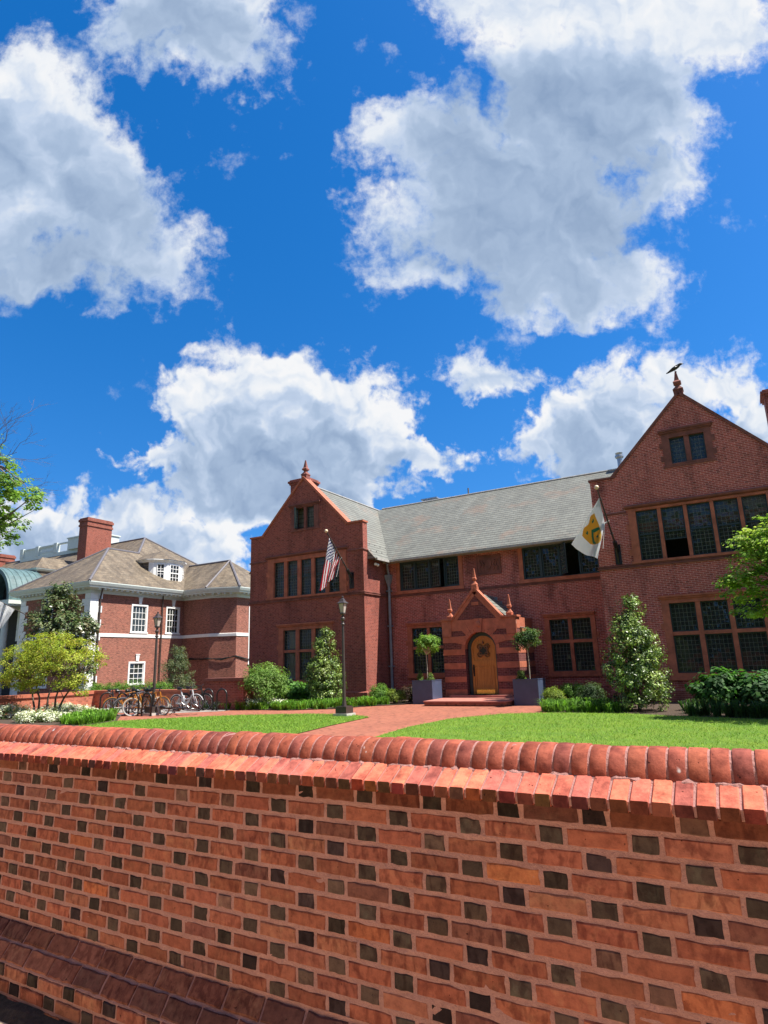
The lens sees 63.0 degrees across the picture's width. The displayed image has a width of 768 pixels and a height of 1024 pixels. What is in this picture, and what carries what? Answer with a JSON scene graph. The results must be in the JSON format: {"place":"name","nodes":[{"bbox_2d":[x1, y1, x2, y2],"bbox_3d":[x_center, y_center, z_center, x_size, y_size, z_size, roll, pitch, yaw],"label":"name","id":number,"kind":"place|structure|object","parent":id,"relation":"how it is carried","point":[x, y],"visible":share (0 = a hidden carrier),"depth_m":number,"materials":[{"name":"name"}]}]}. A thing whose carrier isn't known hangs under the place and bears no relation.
{"place":"outdoors","nodes":[
{"label":"outdoors","id":0,"kind":"place"},
{"bbox_2d":[0,715,119,725],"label":"planting bed","id":1,"kind":"object","parent":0,"point":[6,721],"visible":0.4,"depth_m":22.88,"materials":[{"name":"brown soil"}]},
{"bbox_2d":[0,703,32,719],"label":"white flowers","id":2,"kind":"object","parent":1,"relation":"on","point":[6,709],"visible":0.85,"depth_m":26.03,"materials":[{"name":"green plant"}]},
{"bbox_2d":[12,707,70,723],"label":"white flowers","id":3,"kind":"object","parent":1,"relation":"on","point":[41,716],"visible":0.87,"depth_m":22.96,"materials":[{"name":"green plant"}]},
{"bbox_2d":[0,630,108,712],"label":"yellow tree","id":4,"kind":"object","parent":1,"relation":"on","point":[35,665],"visible":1,"depth_m":25.97,"materials":[{"name":"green plant"}]},
{"bbox_2d":[36,702,94,715],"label":"white flowers","id":5,"kind":"object","parent":1,"relation":"on","point":[67,708],"visible":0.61,"depth_m":25.77,"materials":[{"name":"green plant"}]},
{"bbox_2d":[59,708,119,724],"bbox_3d":[-10.706,7.463,22.995,2.617,0.382,4.315,-1,-14,-4],"label":"ground cover","id":6,"kind":"object","parent":1,"relation":"on","point":[88,716],"visible":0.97,"depth_m":21.89,"materials":[{"name":"green plant"}]},
{"bbox_2d":[96,708,224,712],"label":"bicycle pavement","id":7,"kind":"structure","parent":0,"point":[184,711],"depth_m":26.82,"materials":[{"name":"red brick"}]},
{"bbox_2d":[123,686,159,712],"bbox_3d":[-10.529,8.146,27.216,1.784,1.108,0.622,-4,-8,9],"label":"bicycle","id":8,"kind":"object","parent":7,"relation":"on","point":[135,700],"visible":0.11,"depth_m":27.25,"materials":[{"name":"metal"}]},
{"bbox_2d":[170,684,202,710],"bbox_3d":[-8.467,7.997,26.875,1.784,1.108,0.622,-8,-8,22],"label":"bicycle","id":9,"kind":"object","parent":7,"relation":"on","point":[182,698],"visible":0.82,"depth_m":26.88,"materials":[{"name":"metal"}]},
{"bbox_2d":[178,684,211,709],"bbox_3d":[-8.273,8.141,27.500,1.785,1.108,0.622,-6,-9,18],"label":"bicycle","id":10,"kind":"object","parent":7,"relation":"on","point":[201,694],"visible":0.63,"depth_m":27.46,"materials":[{"name":"metal"}]},
{"bbox_2d":[201,688,213,710],"bbox_3d":[-7.591,8.084,27.045,0.660,0.908,0.133,-8,-15,23],"label":"bike hoop","id":11,"kind":"object","parent":7,"relation":"on","point":[205,690],"visible":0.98,"depth_m":27.03,"materials":[{"name":"black metal"}]},
{"bbox_2d":[215,688,227,710],"bbox_3d":[-6.900,7.968,26.660,0.660,0.908,0.133,-8,-15,23],"label":"bike hoop","id":12,"kind":"object","parent":7,"relation":"on","point":[217,698],"visible":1,"depth_m":26.68,"materials":[{"name":"black metal"}]},
{"bbox_2d":[78,713,367,733],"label":"lawn","id":13,"kind":"structure","parent":0,"point":[219,723],"depth_m":19.98,"materials":[{"name":"green plant"}]},
{"bbox_2d":[333,596,355,715],"bbox_3d":[-1.427,5.030,22.062,0.560,4.160,0.560,-10,-16,29],"label":"lamp post","id":14,"kind":"object","parent":13,"relation":"on","point":[344,709],"visible":0.99,"depth_m":21.84,"materials":[{"name":"metal"}]},
{"bbox_2d":[93,703,548,736],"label":"path","id":15,"kind":"structure","parent":0,"point":[379,720],"depth_m":21.76,"materials":[{"name":"brick"}]},
{"bbox_2d":[99,692,113,709],"bbox_3d":[-11.839,8.156,26.769,0.660,0.908,0.133,7,-16,-32],"label":"bike hoop","id":16,"kind":"object","parent":15,"relation":"on","point":[101,697],"visible":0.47,"depth_m":26.69,"materials":[{"name":"black metal"}]},
{"bbox_2d":[107,688,118,708],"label":"bicycle","id":17,"kind":"object","parent":15,"relation":"on","point":[112,693],"visible":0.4,"depth_m":26.79,"materials":[{"name":"metal"}]},
{"bbox_2d":[116,692,127,715],"bbox_3d":[-10.725,7.846,25.643,0.660,0.908,0.133,-8,-15,23],"label":"bike hoop","id":18,"kind":"object","parent":15,"relation":"on","point":[126,702],"visible":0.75,"depth_m":25.68,"materials":[{"name":"black metal"}]},
{"bbox_2d":[102,687,145,713],"bbox_3d":[-10.805,7.924,26.252,1.785,1.108,0.622,5,-23,-27],"label":"bicycle","id":19,"kind":"object","parent":15,"relation":"on","point":[113,698],"visible":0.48,"depth_m":26.14,"materials":[{"name":"metal"}]},
{"bbox_2d":[128,692,139,715],"bbox_3d":[-10.074,7.729,25.247,0.660,0.908,0.133,-9,-15,26],"label":"bike hoop","id":20,"kind":"object","parent":15,"relation":"on","point":[137,706],"visible":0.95,"depth_m":25.25,"materials":[{"name":"black metal"}]},
{"bbox_2d":[113,687,155,715],"bbox_3d":[-10.213,7.782,25.765,1.784,1.108,0.622,10,-15,-41],"label":"bicycle","id":21,"kind":"object","parent":15,"relation":"on","point":[124,698],"visible":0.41,"depth_m":25.61,"materials":[{"name":"metal"}]},
{"bbox_2d":[122,687,168,715],"bbox_3d":[-9.659,7.682,25.465,1.704,1.123,0.592,10,-18,-41],"label":"bicycle","id":22,"kind":"object","parent":15,"relation":"on","point":[134,698],"visible":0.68,"depth_m":25.34,"materials":[{"name":"orange paint"}]},
{"bbox_2d":[141,692,151,715],"bbox_3d":[-9.410,7.612,24.855,0.660,0.908,0.133,-10,-16,29],"label":"bike hoop","id":23,"kind":"object","parent":15,"relation":"on","point":[150,703],"visible":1,"depth_m":24.87,"materials":[{"name":"black metal"}]},
{"bbox_2d":[142,612,162,715],"bbox_3d":[-9.365,6.168,25.683,0.560,4.160,0.560,-10,-16,29],"label":"lamp post","id":24,"kind":"object","parent":15,"relation":"on","point":[157,617],"visible":0.98,"depth_m":25.55,"materials":[{"name":"brown metal"}]},
{"bbox_2d":[139,686,170,714],"bbox_3d":[-9.287,7.641,25.308,1.784,1.108,0.622,-9,-12,25],"label":"bicycle","id":25,"kind":"object","parent":15,"relation":"on","point":[148,699],"visible":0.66,"depth_m":25.19,"materials":[{"name":"orange paint"}]},
{"bbox_2d":[159,699,199,714],"bbox_3d":[-8.202,7.791,24.807,1.784,0.622,1.108,-8,-27,22],"label":"bicycle","id":26,"kind":"object","parent":15,"relation":"on","point":[172,709],"visible":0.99,"depth_m":24.64,"materials":[{"name":"metal"}]},
{"bbox_2d":[412,679,441,703],"bbox_3d":[1.866,7.740,27.004,0.974,0.975,0.974,-10,-16,29],"label":"planter","id":27,"kind":"object","parent":15,"relation":"on","point":[424,690],"visible":0.82,"depth_m":26.65,"materials":[{"name":"grey stone"}]},
{"bbox_2d":[416,670,423,679],"bbox_3d":[1.563,7.120,27.096,0.319,0.563,0.412,0,-14,-10],"label":"dwarf conifer","id":28,"kind":"object","parent":27,"relation":"in","point":[420,676],"visible":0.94,"depth_m":27.08,"materials":[{"name":"green plant"}]},
{"bbox_2d":[415,634,440,678],"bbox_3d":[1.896,6.329,27.304,1.145,2.097,1.146,-10,-16,29],"label":"standard tree","id":29,"kind":"object","parent":27,"relation":"on","point":[426,644],"visible":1,"depth_m":27.28,"materials":[{"name":"green plant"}]},
{"bbox_2d":[426,672,434,679],"bbox_3d":[1.981,7.092,26.815,0.352,0.463,0.407,5,-15,-25],"label":"dwarf conifer","id":30,"kind":"object","parent":27,"relation":"in","point":[430,675],"visible":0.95,"depth_m":26.77,"materials":[{"name":"green plant"}]},
{"bbox_2d":[423,695,513,705],"bbox_3d":[3.748,7.667,25.556,3.920,0.255,2.685,-10,-16,29],"label":"entrance step","id":31,"kind":"object","parent":15,"relation":"on","point":[478,700],"visible":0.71,"depth_m":24.96,"materials":[{"name":"brick"}]},
{"bbox_2d":[512,678,545,705],"bbox_3d":[5.638,6.942,24.225,1.004,0.975,1.004,-10,-16,29],"label":"planter","id":32,"kind":"object","parent":15,"relation":"on","point":[527,691],"visible":0.86,"depth_m":23.82,"materials":[{"name":"grey metal"}]},
{"bbox_2d":[515,670,526,678],"bbox_3d":[5.302,6.345,24.255,0.460,0.494,0.403,-10,-16,29],"label":"dwarf conifer","id":33,"kind":"object","parent":32,"relation":"in","point":[520,674],"visible":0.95,"depth_m":24.22,"materials":[{"name":"green plant"}]},
{"bbox_2d":[511,627,541,678],"bbox_3d":[5.626,5.543,24.556,1.168,2.091,1.192,11,-18,-42],"label":"standard tree","id":34,"kind":"object","parent":32,"relation":"on","point":[525,637],"visible":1,"depth_m":24.47,"materials":[{"name":"green plant"}]},
{"bbox_2d":[244,699,412,709],"bbox_3d":[-3.378,8.932,29.267,10.400,0.001,7.600,-10,-16,29],"label":"planting bed","id":35,"kind":"object","parent":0,"point":[405,702],"visible":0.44,"depth_m":26.48,"materials":[{"name":"brown soil"}]},
{"bbox_2d":[203,677,253,709],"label":"wall","id":36,"kind":"structure","parent":35,"relation":"on","point":[230,686],"depth_m":27.22,"materials":[{"name":"red brick"}]},
{"bbox_2d":[209,697,287,708],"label":"white flowers","id":37,"kind":"object","parent":35,"relation":"on","point":[248,700],"visible":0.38,"depth_m":26.72,"materials":[{"name":"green plant"}]},
{"bbox_2d":[238,660,289,701],"bbox_3d":[-5.232,7.518,27.359,2.519,2.071,2.395,-10,-16,29],"label":"bush","id":38,"kind":"object","parent":35,"relation":"on","point":[259,681],"visible":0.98,"depth_m":26.89,"materials":[{"name":"green plant"}]},
{"bbox_2d":[272,677,305,700],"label":"hydrangea","id":39,"kind":"object","parent":35,"relation":"on","point":[294,692],"visible":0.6,"depth_m":28.48,"materials":[{"name":"green plant"}]},
{"bbox_2d":[201,695,390,709],"bbox_3d":[-3.913,8.091,26.561,8.779,0.412,2.830,-3,-14,4],"label":"ground cover","id":40,"kind":"object","parent":35,"relation":"on","point":[323,703],"visible":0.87,"depth_m":26.12,"materials":[{"name":"green plant"}]},
{"bbox_2d":[298,682,323,700],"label":"hydrangea","id":41,"kind":"object","parent":35,"relation":"on","point":[304,694],"visible":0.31,"depth_m":28.32,"materials":[{"name":"green plant"}]},
{"bbox_2d":[302,626,347,699],"bbox_3d":[-2.604,6.902,28.032,2.088,3.610,2.016,-10,-16,29],"label":"conical shrub","id":42,"kind":"object","parent":35,"relation":"on","point":[326,673],"visible":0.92,"depth_m":27.68,"materials":[{"name":"green plant"}]},
{"bbox_2d":[367,683,388,697],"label":"round shrub","id":43,"kind":"object","parent":35,"relation":"on","point":[377,691],"visible":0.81,"depth_m":27.62,"materials":[{"name":"green plant"}]},
{"bbox_2d":[384,688,406,703],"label":"round shrub","id":44,"kind":"object","parent":35,"relation":"on","point":[399,696],"visible":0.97,"depth_m":27.06,"materials":[{"name":"green plant"}]},
{"bbox_2d":[401,683,412,701],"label":"round shrub","id":45,"kind":"object","parent":35,"relation":"on","point":[408,694],"visible":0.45,"depth_m":27.96,"materials":[{"name":"green plant"}]},
{"bbox_2d":[0,0,767,571],"label":"sky","id":46,"kind":"structure","parent":0,"point":[405,251],"materials":[{"name":"blue"}]},
{"bbox_2d":[376,711,767,750],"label":"lawn","id":47,"kind":"structure","parent":0,"point":[616,735],"depth_m":14.87,"materials":[{"name":"green plant"}]},
{"bbox_2d":[554,698,767,718],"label":"planting bed","id":48,"kind":"object","parent":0,"point":[674,708],"visible":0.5,"depth_m":19.61,"materials":[{"name":"brown soil"}]},
{"bbox_2d":[541,686,564,699],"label":"round shrub","id":49,"kind":"object","parent":48,"relation":"on","point":[554,694],"visible":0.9,"depth_m":23.30,"materials":[{"name":"green plant"}]},
{"bbox_2d":[558,682,583,699],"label":"round shrub","id":50,"kind":"object","parent":48,"relation":"on","point":[568,689],"visible":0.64,"depth_m":23.79,"materials":[{"name":"green plant"}]},
{"bbox_2d":[539,696,629,712],"bbox_3d":[6.559,6.323,20.669,3.536,0.403,2.754,-10,-16,29],"label":"ground cover","id":51,"kind":"object","parent":48,"relation":"on","point":[587,704],"visible":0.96,"depth_m":20.11,"materials":[{"name":"green plant"}]},
{"bbox_2d":[573,682,609,699],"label":"round shrub","id":52,"kind":"object","parent":48,"relation":"on","point":[590,690],"visible":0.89,"depth_m":22.90,"materials":[{"name":"green plant"}]},
{"bbox_2d":[600,594,674,711],"bbox_3d":[8.015,4.514,20.127,2.198,3.841,2.316,-10,-16,29],"label":"conical shrub","id":53,"kind":"object","parent":48,"relation":"on","point":[640,668],"visible":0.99,"depth_m":19.84,"materials":[{"name":"green plant"}]},
{"bbox_2d":[684,666,743,703],"bbox_3d":[10.379,5.439,19.333,1.761,1.334,1.762,10,-18,-39],"label":"hydrangea","id":54,"kind":"object","parent":48,"relation":"on","point":[720,685],"visible":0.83,"depth_m":19.04,"materials":[{"name":"green plant"}]},
{"bbox_2d":[678,696,767,717],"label":"ground cover","id":55,"kind":"object","parent":48,"relation":"on","point":[718,708],"visible":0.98,"depth_m":17.02,"materials":[{"name":"green plant"}]},
{"bbox_2d":[712,515,767,618],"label":"maple tree","id":56,"kind":"object","parent":48,"relation":"on","point":[753,590],"visible":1,"depth_m":17.20,"materials":[{"name":"green plant"}]},
{"bbox_2d":[730,668,767,704],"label":"hydrangea","id":57,"kind":"object","parent":48,"relation":"on","point":[752,688],"visible":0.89,"depth_m":18.43,"materials":[{"name":"green plant"}]},
{"label":"ground","id":58,"kind":"structure","parent":0,"visible":0},
{"bbox_2d":[0,398,60,551],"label":"tall tree","id":59,"kind":"object","parent":58,"relation":"on","point":[8,484],"visible":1,"depth_m":31.83,"materials":[{"name":"green plant"}]},
{"bbox_2d":[0,689,204,715],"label":"wall","id":60,"kind":"structure","parent":58,"relation":"on","point":[92,699],"depth_m":29.47,"materials":[{"name":"brick"}]},
{"bbox_2d":[0,517,249,695],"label":"brick mansion","id":61,"kind":"structure","parent":58,"relation":"on","point":[127,590],"depth_m":50.95,"materials":[{"name":"red brick"}]},
{"bbox_2d":[33,674,46,688],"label":"window","id":62,"kind":"structure","parent":61,"relation":"in","point":[42,687],"depth_m":46.49,"materials":[{"name":"grey glass"}]},
{"bbox_2d":[126,654,144,685],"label":"window","id":63,"kind":"structure","parent":61,"relation":"in","point":[138,662],"depth_m":48.20,"materials":[{"name":"white paint"}]},
{"bbox_2d":[129,597,147,633],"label":"window","id":64,"kind":"structure","parent":61,"relation":"in","point":[139,618],"depth_m":49.07,"materials":[{"name":"white paint"}]},
{"bbox_2d":[164,600,179,634],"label":"window","id":65,"kind":"structure","parent":61,"relation":"in","point":[173,601],"depth_m":51.94,"materials":[{"name":"white paint"}]},
{"bbox_2d":[247,606,249,664],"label":"downspout","id":66,"kind":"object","parent":61,"relation":"in","point":[249,606],"depth_m":51.95,"materials":[{"name":"white paint"}]},
{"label":"flagpole","id":67,"kind":"object","parent":61,"relation":"attached to","visible":0},
{"bbox_2d":[0,602,14,628],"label":"flag","id":68,"kind":"object","parent":67,"relation":"hanging from","point":[6,611],"visible":1,"depth_m":47.63,"materials":[{"name":"white fabric"}]},
{"bbox_2d":[0,724,767,1023],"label":"garden wall","id":69,"kind":"structure","parent":58,"relation":"on","point":[155,876],"depth_m":2.37,"materials":[{"name":"brick"}]},
{"bbox_2d":[248,372,767,701],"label":"brick house","id":70,"kind":"structure","parent":58,"relation":"on","point":[475,582],"depth_m":28.49,"materials":[{"name":"brick"}]},
{"bbox_2d":[288,500,320,531],"bbox_3d":[-4.253,0.242,33.433,2.100,1.480,0.559,-10,-16,29],"label":"window","id":71,"kind":"structure","parent":70,"relation":"in","point":[294,515],"depth_m":33.46,"materials":[{"name":"stone"}]},
{"bbox_2d":[276,620,334,682],"bbox_3d":[-3.929,7.156,31.951,3.640,2.970,0.590,-10,-16,29],"label":"window","id":72,"kind":"structure","parent":70,"relation":"in","point":[294,651],"depth_m":32.26,"materials":[{"name":"stone"}]},
{"bbox_2d":[266,549,348,600],"bbox_3d":[-4.046,3.328,32.769,5.320,2.200,0.310,-10,-16,29],"label":"window","id":73,"kind":"structure","parent":70,"relation":"in","point":[271,592],"depth_m":32.92,"materials":[{"name":"stone"}]},
{"bbox_2d":[325,529,353,588],"bbox_3d":[-2.160,2.313,30.659,0.245,2.696,2.146,-11,-16,32],"label":"flagpole","id":74,"kind":"object","parent":70,"relation":"attached to","point":[351,580],"visible":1,"depth_m":31.05,"materials":[{"name":"brown metal"}]},
{"bbox_2d":[320,538,339,590],"bbox_3d":[-2.647,2.587,30.485,0.636,2.501,0.870,-10,-16,29],"label":"flag","id":75,"kind":"object","parent":74,"relation":"hanging from","point":[332,559],"visible":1,"depth_m":30.38,"materials":[{"name":"multicoloured fabric"}]},
{"bbox_2d":[405,621,444,677],"bbox_3d":[2.193,6.803,30.981,2.420,2.690,0.360,-10,-16,29],"label":"window","id":76,"kind":"structure","parent":70,"relation":"in","point":[411,664],"depth_m":31.16,"materials":[{"name":"stone"}]},
{"bbox_2d":[396,555,464,594],"bbox_3d":[2.249,3.176,31.676,3.820,1.700,0.497,-10,-16,29],"label":"window","id":77,"kind":"structure","parent":70,"relation":"in","point":[399,566],"depth_m":31.65,"materials":[{"name":"stone"}]},
{"bbox_2d":[471,636,498,693],"bbox_3d":[4.380,6.665,27.388,1.150,2.485,0.166,-10,-16,29],"label":"door","id":78,"kind":"structure","parent":70,"relation":"in","point":[484,667],"depth_m":27.39,"materials":[{"name":"brown wood"}]},
{"bbox_2d":[517,542,599,583],"bbox_3d":[7.896,2.194,28.351,3.930,1.720,0.818,-10,-16,29],"label":"window","id":79,"kind":"structure","parent":70,"relation":"in","point":[521,551],"depth_m":28.72,"materials":[{"name":"glass"}]},
{"bbox_2d":[542,611,602,676],"bbox_3d":[8.271,5.812,27.591,2.440,2.750,0.360,-10,-16,29],"label":"window","id":80,"kind":"structure","parent":70,"relation":"in","point":[569,616],"depth_m":27.57,"materials":[{"name":"wood"}]},
{"bbox_2d":[594,485,621,564],"bbox_3d":[8.710,0.546,24.299,0.242,2.741,2.647,-10,-16,30],"label":"flagpole","id":81,"kind":"object","parent":70,"relation":"attached to","point":[617,552],"visible":1,"depth_m":24.88,"materials":[{"name":"brown metal"}]},
{"bbox_2d":[572,499,604,558],"bbox_3d":[7.857,0.697,24.219,1.306,2.164,0.908,-10,-16,29],"label":"flag","id":82,"kind":"object","parent":81,"relation":"attached to","point":[587,540],"visible":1,"depth_m":24.26,"materials":[{"name":"white fabric"}]},
{"bbox_2d":[666,363,682,373],"bbox_3d":[11.847,-5.850,25.552,0.666,0.344,0.258,-5,-14,12],"label":"crow","id":83,"kind":"object","parent":70,"relation":"on","point":[675,367],"visible":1,"depth_m":25.47,"materials":[{"name":"black metal"}]},
{"bbox_2d":[657,421,716,468],"bbox_3d":[11.890,-2.591,24.593,1.980,1.550,0.360,-10,-16,29],"label":"window","id":84,"kind":"structure","parent":70,"relation":"in","point":[684,432],"depth_m":24.57,"materials":[{"name":"stone"}]},
{"bbox_2d":[626,490,767,563],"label":"window","id":85,"kind":"structure","parent":70,"relation":"in","point":[633,526],"depth_m":23.99,"materials":[{"name":"wood"}]},
{"bbox_2d":[658,588,767,679],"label":"window","id":86,"kind":"structure","parent":70,"relation":"in","point":[696,598],"depth_m":23.07,"materials":[{"name":"wood"}]},
{"label":"planting bed","id":87,"kind":"structure","parent":0,"visible":0},
{"bbox_2d":[17,580,104,692],"bbox_3d":[-18.483,7.415,35.893,6.639,7.108,4.160,-10,-16,29],"label":"magnolia tree","id":88,"kind":"object","parent":87,"relation":"on","point":[88,627],"visible":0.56,"depth_m":35.48,"materials":[{"name":"green plant"}]},
{"bbox_2d":[82,678,173,690],"bbox_3d":[-13.395,9.358,32.492,6.784,1.482,1.245,-10,-16,29],"label":"hedge","id":89,"kind":"object","parent":87,"relation":"on","point":[119,686],"visible":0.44,"depth_m":32.52,"materials":[{"name":"green plant"}]},
{"bbox_2d":[158,643,196,688],"bbox_3d":[-10.765,8.387,32.367,2.428,3.136,2.351,-10,-16,29],"label":"conifer","id":90,"kind":"object","parent":87,"relation":"on","point":[177,657],"visible":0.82,"depth_m":32.43,"materials":[{"name":"green plant"}]},
{"label":"kerb strip","id":91,"kind":"structure","parent":0,"visible":0},
{"bbox_2d":[0,994,71,1023],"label":"mulch strip","id":92,"kind":"object","parent":91,"relation":"on","point":[12,1012],"visible":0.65,"depth_m":3.00,"materials":[{"name":"black soil"}]}
]}

